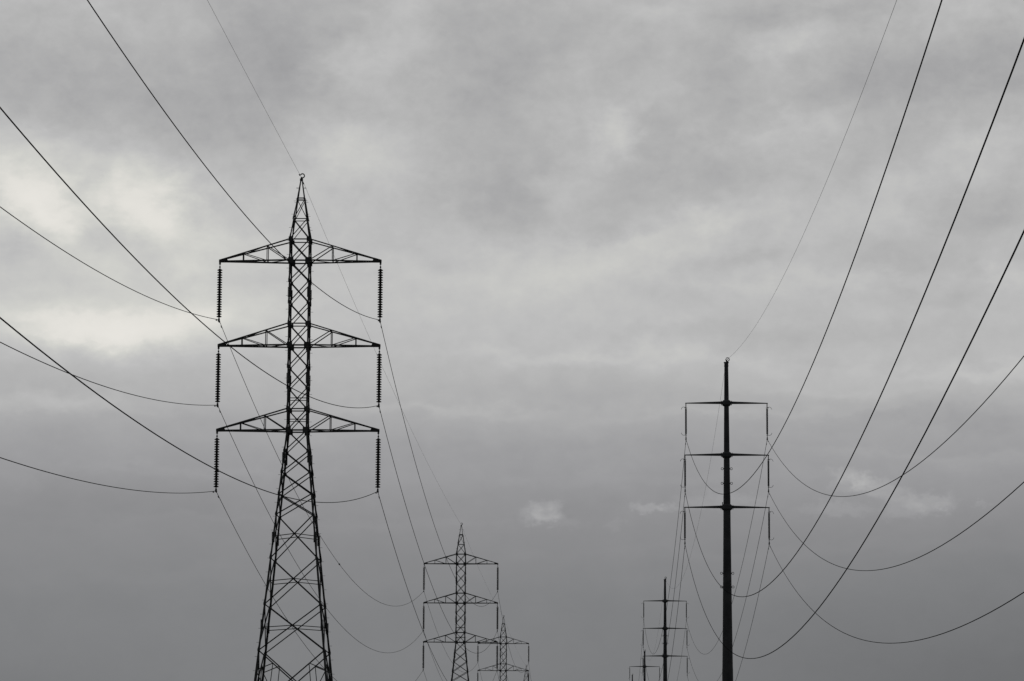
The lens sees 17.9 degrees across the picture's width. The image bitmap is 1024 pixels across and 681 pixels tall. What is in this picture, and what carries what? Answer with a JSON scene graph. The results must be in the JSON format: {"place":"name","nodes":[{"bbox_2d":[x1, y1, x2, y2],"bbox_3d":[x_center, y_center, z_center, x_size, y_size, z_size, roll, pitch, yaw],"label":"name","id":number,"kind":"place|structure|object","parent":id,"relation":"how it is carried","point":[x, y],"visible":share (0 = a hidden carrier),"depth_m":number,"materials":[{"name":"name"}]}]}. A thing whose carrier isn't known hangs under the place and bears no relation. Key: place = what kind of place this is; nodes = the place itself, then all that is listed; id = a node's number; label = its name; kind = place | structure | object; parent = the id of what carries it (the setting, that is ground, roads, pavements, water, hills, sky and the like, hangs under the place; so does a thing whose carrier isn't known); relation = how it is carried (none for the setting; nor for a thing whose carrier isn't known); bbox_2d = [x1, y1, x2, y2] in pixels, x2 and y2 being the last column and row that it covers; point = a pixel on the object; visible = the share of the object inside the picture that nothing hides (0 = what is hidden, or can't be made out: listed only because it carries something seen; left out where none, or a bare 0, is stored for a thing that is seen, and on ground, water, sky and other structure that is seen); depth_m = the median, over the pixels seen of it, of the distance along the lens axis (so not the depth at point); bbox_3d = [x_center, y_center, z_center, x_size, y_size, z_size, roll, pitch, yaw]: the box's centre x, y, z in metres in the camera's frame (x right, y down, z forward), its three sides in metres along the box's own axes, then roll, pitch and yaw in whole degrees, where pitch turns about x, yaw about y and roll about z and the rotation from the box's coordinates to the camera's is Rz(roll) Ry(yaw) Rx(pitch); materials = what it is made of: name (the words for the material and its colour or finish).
{"place":"outdoors","nodes":[
{"label":"outdoors","id":0,"kind":"place"},
{"bbox_2d":[0,0,1023,680],"label":"sky","id":1,"kind":"structure","parent":0,"point":[574,213],"materials":[{"name":"grey"}]},
{"bbox_3d":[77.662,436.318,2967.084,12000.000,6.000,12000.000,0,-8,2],"label":"ground","id":2,"kind":"structure","parent":0,"visible":0},
{"bbox_2d":[216,173,381,680],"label":"lattice tower","id":3,"kind":"structure","parent":2,"relation":"on","point":[307,431],"depth_m":186.83,"materials":[{"name":"metal"}]},
{"bbox_2d":[214,435,219,492],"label":"insulator string","id":4,"kind":"object","parent":3,"relation":"hanging from","point":[216,461],"visible":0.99,"depth_m":186.38,"materials":[{"name":"brown ceramic"}]},
{"bbox_2d":[0,457,213,492],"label":"conductor","id":5,"kind":"object","parent":4,"relation":"hanging from","point":[90,482],"visible":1,"depth_m":137.65,"materials":[{"name":"metal"}]},
{"bbox_2d":[217,493,421,680],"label":"conductor","id":6,"kind":"object","parent":4,"relation":"hanging from","point":[261,577],"visible":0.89,"depth_m":207.63,"materials":[{"name":"metal"}]},
{"bbox_2d":[215,349,220,406],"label":"insulator string","id":7,"kind":"object","parent":3,"relation":"hanging from","point":[218,357],"visible":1,"depth_m":187.10,"materials":[{"name":"brown ceramic"}]},
{"bbox_2d":[0,342,215,406],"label":"conductor","id":8,"kind":"object","parent":7,"relation":"hanging from","point":[93,382],"visible":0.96,"depth_m":139.50,"materials":[{"name":"metal"}]},
{"bbox_2d":[216,266,221,322],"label":"insulator string","id":9,"kind":"object","parent":3,"relation":"hanging from","point":[219,287],"visible":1,"depth_m":187.84,"materials":[{"name":"metal"}]},
{"bbox_2d":[0,207,218,320],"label":"conductor","id":10,"kind":"object","parent":9,"relation":"hanging from","point":[93,268],"visible":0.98,"depth_m":139.62,"materials":[{"name":"metal"}]},
{"bbox_2d":[220,323,422,605],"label":"conductor","id":11,"kind":"object","parent":9,"relation":"hanging from","point":[289,480],"visible":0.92,"depth_m":225.02,"materials":[{"name":"metal"}]},
{"bbox_2d":[207,0,299,175],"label":"ground wire","id":12,"kind":"object","parent":3,"relation":"attached to","point":[252,85],"visible":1,"depth_m":161.79,"materials":[{"name":"metal"}]},
{"bbox_2d":[375,434,380,492],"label":"insulator string","id":13,"kind":"object","parent":3,"relation":"hanging from","point":[378,439],"visible":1,"depth_m":186.16,"materials":[{"name":"brown ceramic"}]},
{"bbox_2d":[0,317,377,502],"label":"conductor","id":14,"kind":"object","parent":13,"relation":"hanging from","point":[9,325],"visible":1,"depth_m":90.56,"materials":[{"name":"metal"}]},
{"bbox_2d":[378,493,496,679],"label":"conductor","id":15,"kind":"object","parent":13,"relation":"hanging from","point":[404,580],"visible":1,"depth_m":210.84,"materials":[{"name":"metal"}]},
{"bbox_2d":[376,349,381,407],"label":"insulator string","id":16,"kind":"object","parent":3,"relation":"hanging from","point":[379,377],"visible":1,"depth_m":186.87,"materials":[{"name":"brown ceramic"}]},
{"bbox_2d":[0,107,378,407],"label":"conductor","id":17,"kind":"object","parent":16,"relation":"hanging from","point":[144,267],"visible":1,"depth_m":90.74,"materials":[{"name":"metal"}]},
{"bbox_2d":[377,264,382,322],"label":"insulator string","id":18,"kind":"object","parent":3,"relation":"hanging from","point":[380,275],"visible":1,"depth_m":187.58,"materials":[{"name":"brown ceramic"}]},
{"bbox_2d":[87,0,378,320],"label":"conductor","id":19,"kind":"object","parent":18,"relation":"hanging from","point":[201,160],"visible":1,"depth_m":103.12,"materials":[{"name":"metal"}]},
{"bbox_2d":[303,182,460,523],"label":"ground wire","id":20,"kind":"object","parent":3,"relation":"attached to","point":[367,333],"visible":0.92,"depth_m":236.80,"materials":[{"name":"metal"}]},
{"bbox_2d":[423,523,497,680],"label":"lattice tower","id":21,"kind":"structure","parent":2,"relation":"on","point":[464,603],"depth_m":409.15,"materials":[{"name":"metal"}]},
{"bbox_2d":[422,643,424,670],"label":"insulator string","id":22,"kind":"object","parent":21,"relation":"hanging from","point":[423,649],"visible":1,"depth_m":408.45,"materials":[{"name":"brown ceramic"}]},
{"bbox_2d":[422,605,424,629],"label":"insulator string","id":23,"kind":"object","parent":21,"relation":"hanging from","point":[423,626],"visible":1,"depth_m":409.07,"materials":[{"name":"brown ceramic"}]},
{"bbox_2d":[218,407,423,652],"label":"conductor","id":24,"kind":"object","parent":23,"relation":"hanging from","point":[285,544],"visible":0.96,"depth_m":227.70,"materials":[{"name":"metal"}]},
{"bbox_2d":[423,567,424,591],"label":"insulator string","id":25,"kind":"object","parent":21,"relation":"hanging from","point":[423,578],"visible":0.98,"depth_m":409.86,"materials":[{"name":"metal"}]},
{"bbox_2d":[496,646,497,670],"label":"insulator string","id":26,"kind":"object","parent":21,"relation":"hanging from","point":[497,657],"visible":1,"depth_m":408.15,"materials":[{"name":"brown ceramic"}]},
{"bbox_2d":[496,605,498,631],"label":"insulator string","id":27,"kind":"object","parent":21,"relation":"hanging from","point":[497,617],"visible":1,"depth_m":408.86,"materials":[{"name":"brown ceramic"}]},
{"bbox_2d":[379,408,496,652],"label":"conductor","id":28,"kind":"object","parent":27,"relation":"hanging from","point":[414,534],"visible":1,"depth_m":221.85,"materials":[{"name":"metal"}]},
{"bbox_2d":[497,566,498,590],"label":"insulator string","id":29,"kind":"object","parent":21,"relation":"hanging from","point":[497,578],"visible":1,"depth_m":409.57,"materials":[{"name":"brown ceramic"}]},
{"bbox_2d":[380,323,497,606],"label":"conductor","id":30,"kind":"object","parent":29,"relation":"hanging from","point":[415,462],"visible":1,"depth_m":223.49,"materials":[{"name":"metal"}]},
{"bbox_2d":[477,615,528,680],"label":"lattice tower","id":31,"kind":"structure","parent":2,"relation":"on","point":[501,643],"depth_m":595.09,"materials":[{"name":"metal"}]},
{"bbox_2d":[629,650,658,680],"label":"steel pole","id":32,"kind":"object","parent":2,"relation":"on","point":[644,666],"visible":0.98,"depth_m":724.77,"materials":[{"name":"metal"}]},
{"bbox_2d":[643,577,686,680],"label":"steel pole","id":33,"kind":"object","parent":2,"relation":"on","point":[665,627],"visible":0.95,"depth_m":506.70,"materials":[{"name":"metal"}]},
{"bbox_2d":[684,357,769,680],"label":"steel pole","id":34,"kind":"object","parent":2,"relation":"on","point":[726,507],"visible":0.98,"depth_m":265.05,"materials":[{"name":"metal"}]},
{"bbox_2d":[680,509,685,544],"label":"rod insulator","id":35,"kind":"object","parent":34,"relation":"hanging from","point":[684,526],"visible":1,"depth_m":265.30,"materials":[{"name":"metal"}]},
{"bbox_2d":[643,546,684,679],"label":"conductor","id":36,"kind":"object","parent":35,"relation":"hanging from","point":[677,611],"visible":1,"depth_m":289.20,"materials":[{"name":"metal"}]},
{"bbox_2d":[685,230,1023,658],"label":"conductor","id":37,"kind":"object","parent":35,"relation":"hanging from","point":[1021,236],"visible":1,"depth_m":72.95,"materials":[{"name":"metal"}]},
{"bbox_2d":[680,457,685,491],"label":"rod insulator","id":38,"kind":"object","parent":34,"relation":"hanging from","point":[684,473],"visible":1,"depth_m":265.92,"materials":[{"name":"metal"}]},
{"bbox_2d":[643,496,684,678],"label":"conductor","id":39,"kind":"object","parent":38,"relation":"hanging from","point":[674,590],"visible":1,"depth_m":301.87,"materials":[{"name":"metal"}]},
{"bbox_2d":[685,38,1023,596],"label":"conductor","id":40,"kind":"object","parent":38,"relation":"hanging from","point":[1019,51],"visible":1,"depth_m":71.92,"materials":[{"name":"metal"}]},
{"bbox_2d":[681,405,686,439],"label":"rod insulator","id":41,"kind":"object","parent":34,"relation":"hanging from","point":[685,422],"visible":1,"depth_m":266.53,"materials":[{"name":"metal"}]},
{"bbox_2d":[644,442,685,653],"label":"conductor","id":42,"kind":"object","parent":41,"relation":"hanging from","point":[674,550],"visible":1,"depth_m":305.63,"materials":[{"name":"metal"}]},
{"bbox_2d":[686,0,942,493],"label":"conductor","id":43,"kind":"object","parent":41,"relation":"hanging from","point":[862,234],"visible":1,"depth_m":88.06,"materials":[{"name":"metal"}]},
{"bbox_2d":[666,378,723,588],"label":"ground wire","id":44,"kind":"object","parent":34,"relation":"attached to","point":[705,488],"visible":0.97,"depth_m":316.83,"materials":[{"name":"metal"}]},
{"bbox_2d":[766,406,771,439],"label":"rod insulator","id":45,"kind":"object","parent":34,"relation":"hanging from","point":[767,421],"visible":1,"depth_m":266.39,"materials":[{"name":"metal"}]},
{"bbox_2d":[686,442,766,653],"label":"conductor","id":46,"kind":"object","parent":45,"relation":"hanging from","point":[745,549],"visible":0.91,"depth_m":301.97,"materials":[{"name":"metal"}]},
{"bbox_2d":[767,356,1023,496],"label":"conductor","id":47,"kind":"object","parent":45,"relation":"hanging from","point":[932,452],"visible":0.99,"depth_m":134.73,"materials":[{"name":"metal"}]},
{"bbox_2d":[767,457,772,491],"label":"rod insulator","id":48,"kind":"object","parent":34,"relation":"hanging from","point":[768,475],"visible":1,"depth_m":265.75,"materials":[{"name":"metal"}]},
{"bbox_2d":[687,492,768,680],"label":"conductor","id":49,"kind":"object","parent":48,"relation":"hanging from","point":[749,583],"visible":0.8,"depth_m":294.62,"materials":[{"name":"metal"}]},
{"bbox_2d":[769,482,1023,570],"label":"conductor","id":50,"kind":"object","parent":48,"relation":"hanging from","point":[922,555],"visible":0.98,"depth_m":140.50,"materials":[{"name":"metal"}]},
{"bbox_2d":[768,511,773,543],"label":"rod insulator","id":51,"kind":"object","parent":34,"relation":"hanging from","point":[769,526],"visible":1,"depth_m":265.12,"materials":[{"name":"metal"}]},
{"bbox_2d":[687,547,768,678],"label":"conductor","id":52,"kind":"object","parent":51,"relation":"hanging from","point":[754,612],"visible":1,"depth_m":289.53,"materials":[{"name":"metal"}]},
{"bbox_2d":[769,544,1023,643],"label":"conductor","id":53,"kind":"object","parent":51,"relation":"hanging from","point":[915,640],"visible":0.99,"depth_m":140.07,"materials":[{"name":"metal"}]},
{"bbox_2d":[730,0,896,356],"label":"ground wire","id":54,"kind":"object","parent":34,"relation":"attached to","point":[837,154],"visible":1,"depth_m":141.75,"materials":[{"name":"metal"}]}
]}

